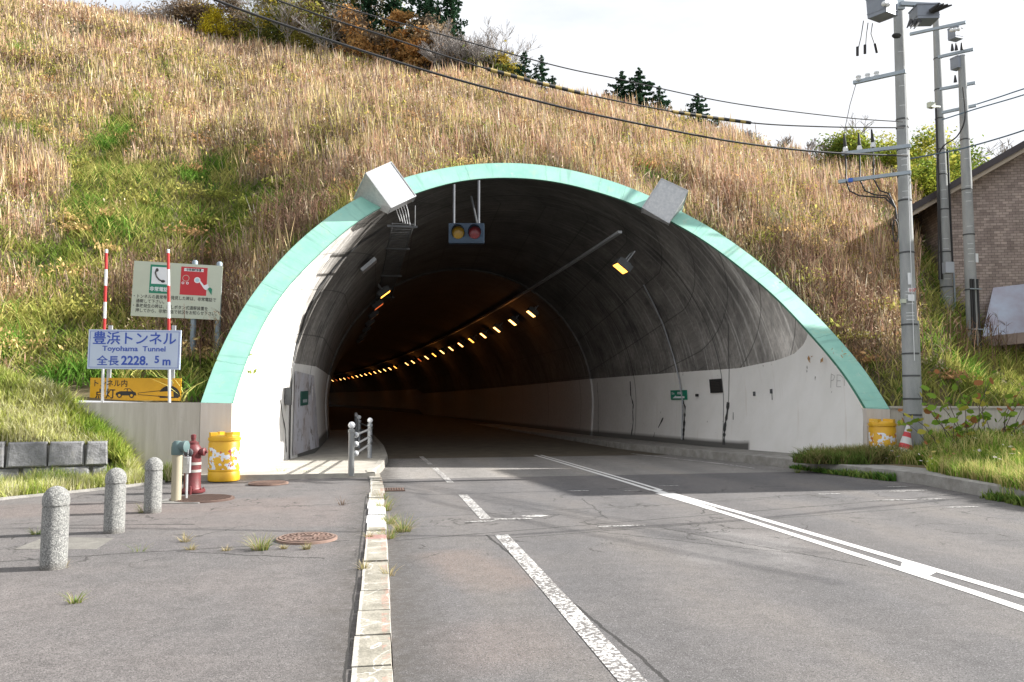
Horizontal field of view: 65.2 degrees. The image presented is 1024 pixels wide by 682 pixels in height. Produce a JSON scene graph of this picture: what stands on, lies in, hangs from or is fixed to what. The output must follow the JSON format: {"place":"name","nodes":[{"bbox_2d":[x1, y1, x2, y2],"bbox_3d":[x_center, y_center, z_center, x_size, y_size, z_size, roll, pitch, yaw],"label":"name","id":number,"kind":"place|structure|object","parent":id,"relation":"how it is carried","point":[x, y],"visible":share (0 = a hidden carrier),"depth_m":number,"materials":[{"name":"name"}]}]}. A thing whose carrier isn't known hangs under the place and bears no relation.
{"place":"outdoors","nodes":[
{"label":"outdoors","id":0,"kind":"place"},
{"bbox_2d":[0,478,370,681],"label":"pavement","id":1,"kind":"structure","parent":0,"point":[164,607],"depth_m":6.43,"materials":[{"name":"asphalt"}]},
{"bbox_2d":[39,486,69,570],"bbox_3d":[-4.160,1.710,7.284,0.228,0.775,0.228,1,-4,-9],"label":"bollard","id":2,"kind":"object","parent":1,"relation":"on","point":[54,540],"visible":0.94,"depth_m":7.20,"materials":[{"name":"stone"}]},
{"bbox_2d":[15,537,112,548],"bbox_3d":[-4.716,2.149,8.517,0.830,0.008,0.875,1,-4,-9],"label":"utility cover","id":3,"kind":"object","parent":1,"relation":"on","point":[83,543],"visible":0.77,"depth_m":8.46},
{"bbox_2d":[0,480,164,499],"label":"pavement edging","id":4,"kind":"object","parent":1,"relation":"on","point":[69,491],"visible":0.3,"depth_m":13.07,"materials":[{"name":"concrete"}]},
{"bbox_2d":[103,468,126,533],"bbox_3d":[-4.556,1.844,9.182,0.228,0.775,0.228,1,-4,-9],"label":"bollard","id":5,"kind":"object","parent":1,"relation":"on","point":[115,501],"visible":0.92,"depth_m":9.10,"materials":[{"name":"stone"}]},
{"bbox_2d":[143,457,162,513],"bbox_3d":[-4.847,1.959,10.811,0.228,0.775,0.228,1,-4,-9],"label":"bollard","id":6,"kind":"object","parent":1,"relation":"on","point":[153,485],"visible":0.95,"depth_m":10.72,"materials":[{"name":"stone"}]},
{"bbox_2d":[162,441,199,503],"bbox_3d":[-4.940,1.960,12.006,0.660,0.930,0.460,0,-4,-1],"label":"standpipe","id":7,"kind":"object","parent":1,"relation":"on","point":[179,449],"visible":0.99,"depth_m":11.91,"materials":[{"name":"metal"}]},
{"bbox_2d":[181,434,207,494],"bbox_3d":[-5.248,2.019,13.152,0.414,0.965,0.407,-4,-6,43],"label":"fire hydrant","id":8,"kind":"object","parent":1,"relation":"on","point":[196,452],"visible":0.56,"depth_m":13.05,"materials":[{"name":"metal"}]},
{"bbox_2d":[169,494,234,502],"bbox_3d":[-4.737,2.409,12.243,0.933,0.036,0.933,1,-4,-9],"label":"manhole cover","id":9,"kind":"object","parent":1,"relation":"on","point":[205,498],"visible":0.9,"depth_m":12.11,"materials":[{"name":"metal"}]},
{"bbox_2d":[183,457,190,497],"bbox_3d":[-4.950,2.088,12.179,0.090,0.640,0.100,1,-4,-9],"label":"meter box","id":10,"kind":"object","parent":9,"relation":"on","point":[186,468],"visible":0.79,"depth_m":12.15,"materials":[{"name":"metal"}]},
{"bbox_2d":[207,431,240,481],"bbox_3d":[-5.419,2.167,15.064,0.593,0.900,0.593,1,-4,-9],"label":"crash cushion drum","id":11,"kind":"object","parent":1,"relation":"on","point":[223,456],"visible":1,"depth_m":14.83,"materials":[{"name":"plastic"}]},
{"bbox_2d":[234,530,282,550],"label":"weed tuft","id":12,"kind":"object","parent":1,"relation":"on","point":[265,546],"visible":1,"depth_m":8.15,"materials":[{"name":"green plant"}]},
{"bbox_2d":[248,480,288,485],"bbox_3d":[-4.404,2.566,14.469,0.700,0.036,0.700,1,-4,-9],"label":"manhole cover","id":13,"kind":"object","parent":1,"relation":"on","point":[268,483],"visible":1,"depth_m":14.36,"materials":[{"name":"metal"}]},
{"bbox_2d":[276,532,337,544],"bbox_3d":[-2.254,2.165,8.795,0.657,0.036,0.657,1,-4,-9],"label":"manhole cover","id":14,"kind":"object","parent":1,"relation":"on","point":[300,538],"visible":1,"depth_m":8.69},
{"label":"grass strip","id":15,"kind":"structure","parent":1,"relation":"on","visible":0},
{"bbox_2d":[0,441,107,480],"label":"stone wall","id":16,"kind":"structure","parent":15,"relation":"on","point":[16,458],"depth_m":14.24,"materials":[{"name":"stone"}]},
{"bbox_2d":[0,460,182,496],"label":"grass","id":17,"kind":"structure","parent":15,"relation":"on","point":[38,482],"depth_m":13.38,"materials":[{"name":"plant"}]},
{"bbox_2d":[182,428,387,480],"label":"tunnel footway","id":18,"kind":"structure","parent":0,"point":[328,458],"depth_m":17.73,"materials":[{"name":"concrete"}]},
{"bbox_2d":[348,412,372,475],"bbox_3d":[-4.491,2.736,23.869,0.556,1.165,17.275,1,-4,-11],"label":"guard rail","id":19,"kind":"object","parent":18,"relation":"on","point":[355,431],"visible":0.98,"depth_m":16.83,"materials":[{"name":"white"}]},
{"bbox_2d":[78,402,862,680],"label":"ground","id":20,"kind":"structure","parent":0,"point":[400,435],"depth_m":31.70,"materials":[{"name":"asphalt"}]},
{"bbox_2d":[77,402,200,480],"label":"retaining wall","id":21,"kind":"structure","parent":20,"relation":"on","point":[153,429],"depth_m":15.32,"materials":[{"name":"concrete"}]},
{"bbox_2d":[87,249,181,402],"bbox_3d":[-7.263,-0.159,15.539,1.783,3.206,0.457,0,-4,0],"label":"tunnel name sign","id":22,"kind":"object","parent":21,"relation":"on","point":[109,348],"visible":1,"depth_m":15.38,"materials":[{"name":"white"}]},
{"bbox_2d":[90,378,181,400],"bbox_3d":[-7.360,0.943,15.642,1.779,0.449,0.028,0,-4,0],"label":"headlight sign","id":23,"kind":"object","parent":22,"relation":"attached to","point":[145,389],"visible":0.91,"depth_m":15.63,"materials":[{"name":"yellow"}]},
{"bbox_2d":[351,474,393,681],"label":"kerb","id":24,"kind":"structure","parent":20,"relation":"on","point":[372,656],"depth_m":5.83,"materials":[{"name":"concrete"}]},
{"bbox_2d":[199,163,889,473],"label":"tunnel portal","id":25,"kind":"object","parent":20,"relation":"on","point":[599,345],"visible":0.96,"depth_m":23.85,"materials":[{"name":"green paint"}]},
{"bbox_2d":[353,162,415,223],"bbox_3d":[-3.146,-3.720,20.134,1.457,1.397,1.069,2,-5,-28],"label":"cable housing","id":26,"kind":"object","parent":25,"relation":"attached to","point":[386,188],"visible":0.98,"depth_m":19.73,"materials":[{"name":"metal"}]},
{"bbox_2d":[375,206,416,299],"bbox_3d":[-3.798,-2.470,25.271,0.765,1.028,11.437,1,-4,-11],"label":"cable ladder","id":27,"kind":"object","parent":25,"relation":"hanging from","point":[388,247],"visible":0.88,"depth_m":22.94,"materials":[{"name":"metal"}]},
{"bbox_2d":[449,180,483,243],"bbox_3d":[-1.173,-3.381,20.896,0.879,1.672,0.809,3,-5,-38],"label":"traffic signal","id":28,"kind":"object","parent":25,"relation":"hanging from","point":[466,233],"visible":1,"depth_m":20.81,"materials":[{"name":"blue metal"}]},
{"bbox_2d":[333,231,621,375],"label":"cable tray","id":29,"kind":"object","parent":25,"relation":"attached to","point":[595,247],"visible":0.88,"depth_m":30.45,"materials":[{"name":"metal"}]},
{"bbox_2d":[612,251,635,274],"bbox_3d":[3.186,-2.237,22.824,0.582,0.632,0.533,1,-4,-9],"label":"tunnel lamp","id":30,"kind":"object","parent":25,"relation":"attached to","point":[623,266],"visible":1,"depth_m":22.62,"materials":[{"name":"metal"}]},
{"bbox_2d":[641,178,687,225],"bbox_3d":[4.126,-3.693,21.669,1.229,1.248,1.041,-1,-4,8],"label":"cable housing","id":31,"kind":"object","parent":25,"relation":"attached to","point":[665,201],"visible":0.95,"depth_m":21.24,"materials":[{"name":"metal"}]},
{"bbox_2d":[886,141,1023,353],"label":"brick house","id":32,"kind":"structure","parent":20,"relation":"on","point":[998,192],"depth_m":25.01,"materials":[{"name":"brick"}]},
{"bbox_2d":[888,406,1023,444],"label":"retaining wall","id":33,"kind":"structure","parent":20,"relation":"on","point":[895,414],"depth_m":18.92,"materials":[{"name":"concrete"}]},
{"bbox_2d":[0,8,1023,405],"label":"hill","id":34,"kind":"structure","parent":0,"point":[84,390],"depth_m":22.78,"materials":[{"name":"plant"}]},
{"bbox_2d":[114,0,182,24],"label":"autumn tree","id":35,"kind":"object","parent":34,"relation":"on","point":[153,15],"visible":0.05,"depth_m":58.38,"materials":[{"name":"brown plant"}]},
{"bbox_2d":[145,0,184,25],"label":"bare tree","id":36,"kind":"object","parent":34,"relation":"on","point":[163,10],"visible":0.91,"depth_m":55.93,"materials":[{"name":"grey plant"}]},
{"bbox_2d":[131,260,222,355],"bbox_3d":[-7.345,-0.082,17.506,1.870,3.430,0.158,1,-4,-12],"label":"emergency phone sign","id":37,"kind":"object","parent":34,"relation":"attached to","point":[200,286],"visible":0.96,"depth_m":17.53,"materials":[{"name":"white"}]},
{"bbox_2d":[156,0,231,36],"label":"autumn tree","id":38,"kind":"object","parent":34,"relation":"on","point":[184,9],"visible":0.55,"depth_m":56.24,"materials":[{"name":"brown plant"}]},
{"bbox_2d":[194,5,233,40],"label":"yellow bush","id":39,"kind":"object","parent":34,"relation":"on","point":[214,14],"visible":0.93,"depth_m":54.50,"materials":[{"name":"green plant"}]},
{"bbox_2d":[187,0,263,40],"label":"autumn tree","id":40,"kind":"object","parent":34,"relation":"on","point":[227,29],"visible":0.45,"depth_m":56.32,"materials":[{"name":"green plant"}]},
{"bbox_2d":[195,0,275,45],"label":"autumn tree","id":41,"kind":"object","parent":34,"relation":"on","point":[234,11],"visible":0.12,"depth_m":57.22,"materials":[{"name":"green plant"}]},
{"bbox_2d":[234,0,281,43],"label":"bare tree","id":42,"kind":"object","parent":34,"relation":"on","point":[248,1],"visible":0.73,"depth_m":54.08,"materials":[{"name":"grey plant"}]},
{"bbox_2d":[227,0,310,50],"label":"autumn tree","id":43,"kind":"object","parent":34,"relation":"on","point":[266,24],"visible":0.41,"depth_m":54.51,"materials":[{"name":"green plant"}]},
{"bbox_2d":[227,0,329,49],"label":"autumn tree","id":44,"kind":"object","parent":34,"relation":"on","point":[270,34],"visible":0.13,"depth_m":56.31,"materials":[{"name":"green plant"}]},
{"bbox_2d":[266,0,322,44],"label":"bare tree","id":45,"kind":"object","parent":34,"relation":"on","point":[287,17],"visible":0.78,"depth_m":51.87,"materials":[{"name":"grey plant"}]},
{"bbox_2d":[279,0,346,54],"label":"autumn tree","id":46,"kind":"object","parent":34,"relation":"on","point":[306,40],"visible":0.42,"depth_m":52.78,"materials":[{"name":"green plant"}]},
{"bbox_2d":[283,0,360,51],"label":"autumn tree","id":47,"kind":"object","parent":34,"relation":"on","point":[337,2],"visible":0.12,"depth_m":53.64,"materials":[{"name":"brown plant"}]},
{"bbox_2d":[292,0,367,57],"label":"bare tree","id":48,"kind":"object","parent":34,"relation":"on","point":[309,28],"visible":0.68,"depth_m":50.98,"materials":[{"name":"grey plant"}]},
{"bbox_2d":[313,0,378,57],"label":"autumn tree","id":49,"kind":"object","parent":34,"relation":"on","point":[350,17],"visible":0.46,"depth_m":50.94,"materials":[{"name":"brown plant"}]},
{"bbox_2d":[333,0,388,49],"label":"conifer tree","id":50,"kind":"object","parent":34,"relation":"on","point":[366,5],"visible":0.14,"depth_m":53.21,"materials":[{"name":"green plant"}]},
{"bbox_2d":[315,0,413,43],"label":"autumn tree","id":51,"kind":"object","parent":34,"relation":"on","point":[379,1],"visible":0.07,"depth_m":54.23,"materials":[{"name":"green plant"}]},
{"bbox_2d":[342,27,398,62],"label":"autumn tree","id":52,"kind":"object","parent":34,"relation":"on","point":[366,41],"visible":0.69,"depth_m":49.85,"materials":[{"name":"brown plant"}]},
{"bbox_2d":[369,0,414,56],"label":"conifer tree","id":53,"kind":"object","parent":34,"relation":"on","point":[391,4],"visible":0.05,"depth_m":53.05,"materials":[{"name":"green plant"}]},
{"bbox_2d":[379,8,416,66],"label":"autumn tree","id":54,"kind":"object","parent":34,"relation":"on","point":[399,16],"visible":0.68,"depth_m":50.06,"materials":[{"name":"brown plant"}]},
{"bbox_2d":[384,0,455,71],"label":"conifer tree","id":55,"kind":"object","parent":34,"relation":"on","point":[428,5],"visible":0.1,"depth_m":51.61,"materials":[{"name":"green plant"}]},
{"bbox_2d":[400,25,442,73],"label":"autumn tree","id":56,"kind":"object","parent":34,"relation":"on","point":[412,52],"visible":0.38,"depth_m":48.99,"materials":[{"name":"brown plant"}]},
{"bbox_2d":[395,7,460,72],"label":"autumn tree","id":57,"kind":"object","parent":34,"relation":"on","point":[429,22],"visible":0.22,"depth_m":49.33,"materials":[{"name":"brown plant"}]},
{"bbox_2d":[420,17,463,69],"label":"bare tree","id":58,"kind":"object","parent":34,"relation":"on","point":[436,37],"visible":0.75,"depth_m":47.05,"materials":[{"name":"grey plant"}]},
{"bbox_2d":[417,30,470,69],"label":"bare tree","id":59,"kind":"object","parent":34,"relation":"on","point":[429,54],"visible":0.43,"depth_m":47.27,"materials":[{"name":"grey plant"}]},
{"bbox_2d":[424,0,467,71],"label":"conifer tree","id":60,"kind":"object","parent":34,"relation":"on","point":[453,11],"visible":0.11,"depth_m":50.61,"materials":[{"name":"green plant"}]},
{"bbox_2d":[438,32,488,69],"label":"bare tree","id":61,"kind":"object","parent":34,"relation":"on","point":[464,51],"visible":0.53,"depth_m":47.25,"materials":[{"name":"grey plant"}]},
{"bbox_2d":[0,0,930,374],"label":"dry reeds","id":62,"kind":"object","parent":34,"relation":"on","point":[276,104],"visible":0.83,"depth_m":28.38,"materials":[{"name":"beige plant"}]},
{"bbox_2d":[453,17,509,75],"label":"bare tree","id":63,"kind":"object","parent":34,"relation":"on","point":[478,49],"visible":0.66,"depth_m":46.30,"materials":[{"name":"grey plant"}]},
{"bbox_2d":[0,0,976,379],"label":"brush","id":64,"kind":"object","parent":34,"relation":"on","point":[240,228],"visible":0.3,"depth_m":23.97,"materials":[{"name":"green plant"}]},
{"bbox_2d":[463,29,542,77],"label":"bare tree","id":65,"kind":"object","parent":34,"relation":"on","point":[499,49],"visible":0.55,"depth_m":46.61,"materials":[{"name":"grey plant"}]},
{"bbox_2d":[473,21,535,81],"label":"bare tree","id":66,"kind":"object","parent":34,"relation":"on","point":[491,43],"visible":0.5,"depth_m":46.76,"materials":[{"name":"grey plant"}]},
{"bbox_2d":[485,40,526,81],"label":"autumn tree","id":67,"kind":"object","parent":34,"relation":"on","point":[505,65],"visible":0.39,"depth_m":46.55,"materials":[{"name":"yellow plant"}]},
{"bbox_2d":[514,50,538,87],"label":"conifer tree","id":68,"kind":"object","parent":34,"relation":"on","point":[525,62],"visible":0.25,"depth_m":45.63,"materials":[{"name":"green plant"}]},
{"bbox_2d":[527,55,556,89],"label":"conifer tree","id":69,"kind":"object","parent":34,"relation":"on","point":[541,71],"visible":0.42,"depth_m":45.21,"materials":[{"name":"green plant"}]},
{"bbox_2d":[78,156,1023,391],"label":"dead stalks","id":70,"kind":"object","parent":34,"relation":"on","point":[297,216],"visible":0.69,"depth_m":21.01,"materials":[{"name":"brown plant"}]},
{"bbox_2d":[605,71,643,105],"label":"conifer tree","id":71,"kind":"object","parent":34,"relation":"on","point":[621,89],"visible":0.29,"depth_m":43.37,"materials":[{"name":"green plant"}]},
{"bbox_2d":[617,67,671,112],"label":"conifer tree","id":72,"kind":"object","parent":34,"relation":"on","point":[639,89],"visible":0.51,"depth_m":42.49,"materials":[{"name":"green plant"}]},
{"bbox_2d":[684,92,719,128],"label":"conifer tree","id":73,"kind":"object","parent":34,"relation":"on","point":[698,106],"visible":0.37,"depth_m":40.74,"materials":[{"name":"green plant"}]},
{"bbox_2d":[810,126,880,166],"bbox_3d":[15.249,-8.594,36.443,3.203,2.422,3.428,-1,-4,9],"label":"broadleaf bush","id":74,"kind":"object","parent":34,"relation":"on","point":[837,143],"visible":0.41,"depth_m":36.19,"materials":[{"name":"green plant"}]},
{"bbox_2d":[844,130,928,171],"bbox_3d":[16.669,-7.984,35.322,4.032,2.547,3.749,1,-4,-9],"label":"broadleaf bush","id":75,"kind":"object","parent":34,"relation":"on","point":[885,144],"visible":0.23,"depth_m":34.69,"materials":[{"name":"green plant"}]},
{"bbox_2d":[878,152,958,199],"bbox_3d":[15.747,-5.717,30.634,3.725,3.216,3.999,-2,-5,30],"label":"broadleaf bush","id":76,"kind":"object","parent":34,"relation":"on","point":[922,176],"visible":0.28,"depth_m":29.99,"materials":[{"name":"green plant"}]},
{"bbox_2d":[882,122,990,181],"bbox_3d":[17.406,-7.213,33.428,4.722,4.053,4.139,-2,-5,31],"label":"broadleaf bush","id":77,"kind":"object","parent":34,"relation":"on","point":[927,141],"visible":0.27,"depth_m":33.21,"materials":[{"name":"green plant"}]},
{"bbox_2d":[910,19,976,312],"bbox_3d":[12.913,-3.417,23.654,1.460,13.350,1.436,2,-5,-26],"label":"utility pole","id":78,"kind":"object","parent":34,"relation":"on","point":[955,34],"visible":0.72,"depth_m":24.21,"materials":[{"name":"concrete"}]},
{"bbox_2d":[928,138,999,179],"bbox_3d":[17.531,-5.187,31.136,3.904,5.443,3.575,4,-5,-42],"label":"broadleaf bush","id":79,"kind":"object","parent":34,"relation":"on","point":[974,163],"visible":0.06,"depth_m":31.15,"materials":[{"name":"green plant"}]},
{"bbox_2d":[958,54,982,354],"bbox_3d":[13.290,-2.612,23.234,0.380,11.684,0.395,1,-4,-9],"label":"utility pole","id":80,"kind":"object","parent":34,"relation":"on","point":[972,300],"visible":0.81,"depth_m":23.21,"materials":[{"name":"concrete"}]},
{"bbox_2d":[936,87,965,279],"bbox_3d":[12.797,-4.604,23.372,0.245,5.551,0.960,3,-5,-38],"label":"drop cable","id":81,"kind":"object","parent":80,"relation":"attached to","point":[937,180],"visible":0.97,"depth_m":23.58,"materials":[{"name":"black rubber"}]},
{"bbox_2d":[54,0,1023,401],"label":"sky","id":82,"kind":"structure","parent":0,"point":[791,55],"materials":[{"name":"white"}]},
{"bbox_2d":[379,455,811,478],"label":"tunnel road","id":83,"kind":"structure","parent":0,"point":[417,468],"depth_m":18.76,"materials":[{"name":"asphalt"}]},
{"bbox_2d":[420,454,979,681],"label":"worn road markings","id":84,"kind":"object","parent":83,"relation":"on","point":[617,663],"visible":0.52,"depth_m":6.21,"materials":[{"name":"paint"}]},
{"bbox_2d":[535,455,1023,611],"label":"road markings","id":85,"kind":"object","parent":83,"relation":"on","point":[916,569],"visible":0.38,"depth_m":8.26,"materials":[{"name":"paint"}]},
{"bbox_2d":[382,472,1023,681],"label":"road","id":86,"kind":"structure","parent":0,"point":[673,590],"depth_m":7.01,"materials":[{"name":"asphalt"}]},
{"bbox_2d":[789,464,1023,506],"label":"kerb weeds","id":87,"kind":"object","parent":86,"relation":"on","point":[992,496],"visible":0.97,"depth_m":15.60,"materials":[{"name":"green plant"}]},
{"bbox_2d":[471,423,1023,496],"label":"footway","id":88,"kind":"structure","parent":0,"point":[921,476],"depth_m":19.99,"materials":[{"name":"concrete"}]},
{"bbox_2d":[783,441,931,464],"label":"tussock grass","id":89,"kind":"structure","parent":88,"relation":"on","point":[849,454],"depth_m":16.91,"materials":[{"name":"plant"}]},
{"bbox_2d":[883,447,999,467],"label":"verge","id":90,"kind":"structure","parent":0,"point":[920,466],"depth_m":16.31,"materials":[{"name":"soil"}]},
{"bbox_2d":[868,419,896,446],"bbox_3d":[8.310,2.199,17.939,0.593,0.900,0.593,1,-4,-9],"label":"crash cushion drum","id":91,"kind":"object","parent":90,"relation":"on","point":[884,430],"visible":0.68,"depth_m":17.73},
{"bbox_2d":[838,0,951,448],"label":"utility pole","id":92,"kind":"object","parent":90,"relation":"on","point":[922,14],"visible":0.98,"depth_m":17.61,"materials":[{"name":"concrete"}]},
{"bbox_2d":[213,0,907,156],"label":"power cable","id":93,"kind":"object","parent":92,"relation":"attached to","point":[399,62],"visible":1,"depth_m":14.48,"materials":[{"name":"rubber"}]},
{"bbox_2d":[276,0,903,127],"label":"power cable","id":94,"kind":"object","parent":92,"relation":"attached to","point":[585,93],"visible":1,"depth_m":14.08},
{"bbox_2d":[487,67,584,95],"bbox_3d":[0.454,-4.730,14.607,1.966,0.203,0.084,2,-4,-24],"label":"cable sleeve","id":95,"kind":"object","parent":94,"relation":"attached to","point":[507,74],"visible":1,"depth_m":14.57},
{"bbox_2d":[672,110,750,123],"bbox_3d":[4.005,-4.472,15.999,1.813,0.079,0.069,1,-4,-19],"label":"cable sleeve","id":96,"kind":"object","parent":94,"relation":"attached to","point":[710,117],"visible":1,"depth_m":15.96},
{"bbox_2d":[319,0,902,121],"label":"power cable","id":97,"kind":"object","parent":92,"relation":"attached to","point":[593,73],"visible":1,"depth_m":14.99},
{"bbox_2d":[899,425,912,451],"bbox_3d":[8.450,2.146,17.255,0.380,0.676,0.380,1,-4,-9],"label":"traffic cone","id":98,"kind":"object","parent":90,"relation":"on","point":[906,440],"visible":0.42,"depth_m":17.20,"materials":[{"name":"plastic"}]},
{"bbox_2d":[898,397,968,446],"bbox_3d":[8.831,1.878,16.683,1.371,1.412,0.699,-3,-5,38],"label":"bramble","id":99,"kind":"object","parent":90,"relation":"on","point":[962,407],"visible":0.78,"depth_m":16.73,"materials":[{"name":"green plant"}]},
{"bbox_2d":[897,415,978,449],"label":"bramble","id":100,"kind":"object","parent":90,"relation":"on","point":[972,418],"visible":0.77,"depth_m":16.44,"materials":[{"name":"green plant"}]},
{"bbox_2d":[853,424,1023,498],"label":"verge grass","id":101,"kind":"structure","parent":90,"relation":"on","point":[966,461],"depth_m":15.02,"materials":[{"name":"plant"}]},
{"bbox_2d":[918,385,994,438],"bbox_3d":[9.272,1.741,16.626,2.126,1.677,0.598,1,-4,-9],"label":"bramble","id":102,"kind":"object","parent":90,"relation":"on","point":[928,409],"visible":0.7,"depth_m":16.58,"materials":[{"name":"green plant"}]},
{"bbox_2d":[934,369,994,438],"bbox_3d":[9.316,1.568,16.507,1.002,2.008,0.852,-1,-4,15],"label":"bramble","id":103,"kind":"object","parent":90,"relation":"on","point":[964,402],"visible":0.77,"depth_m":16.48,"materials":[{"name":"green plant"}]},
{"bbox_2d":[967,394,1023,435],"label":"bramble","id":104,"kind":"object","parent":90,"relation":"on","point":[1011,426],"visible":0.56,"depth_m":16.61,"materials":[{"name":"green plant"}]},
{"bbox_2d":[974,370,1023,436],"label":"bramble","id":105,"kind":"object","parent":90,"relation":"on","point":[980,382],"visible":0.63,"depth_m":16.57,"materials":[{"name":"green plant"}]},
{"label":"grass bank","id":106,"kind":"structure","parent":0,"visible":0},
{"bbox_2d":[0,362,145,472],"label":"bank grass","id":107,"kind":"structure","parent":106,"relation":"on","point":[33,410],"depth_m":14.80,"materials":[{"name":"plant"}]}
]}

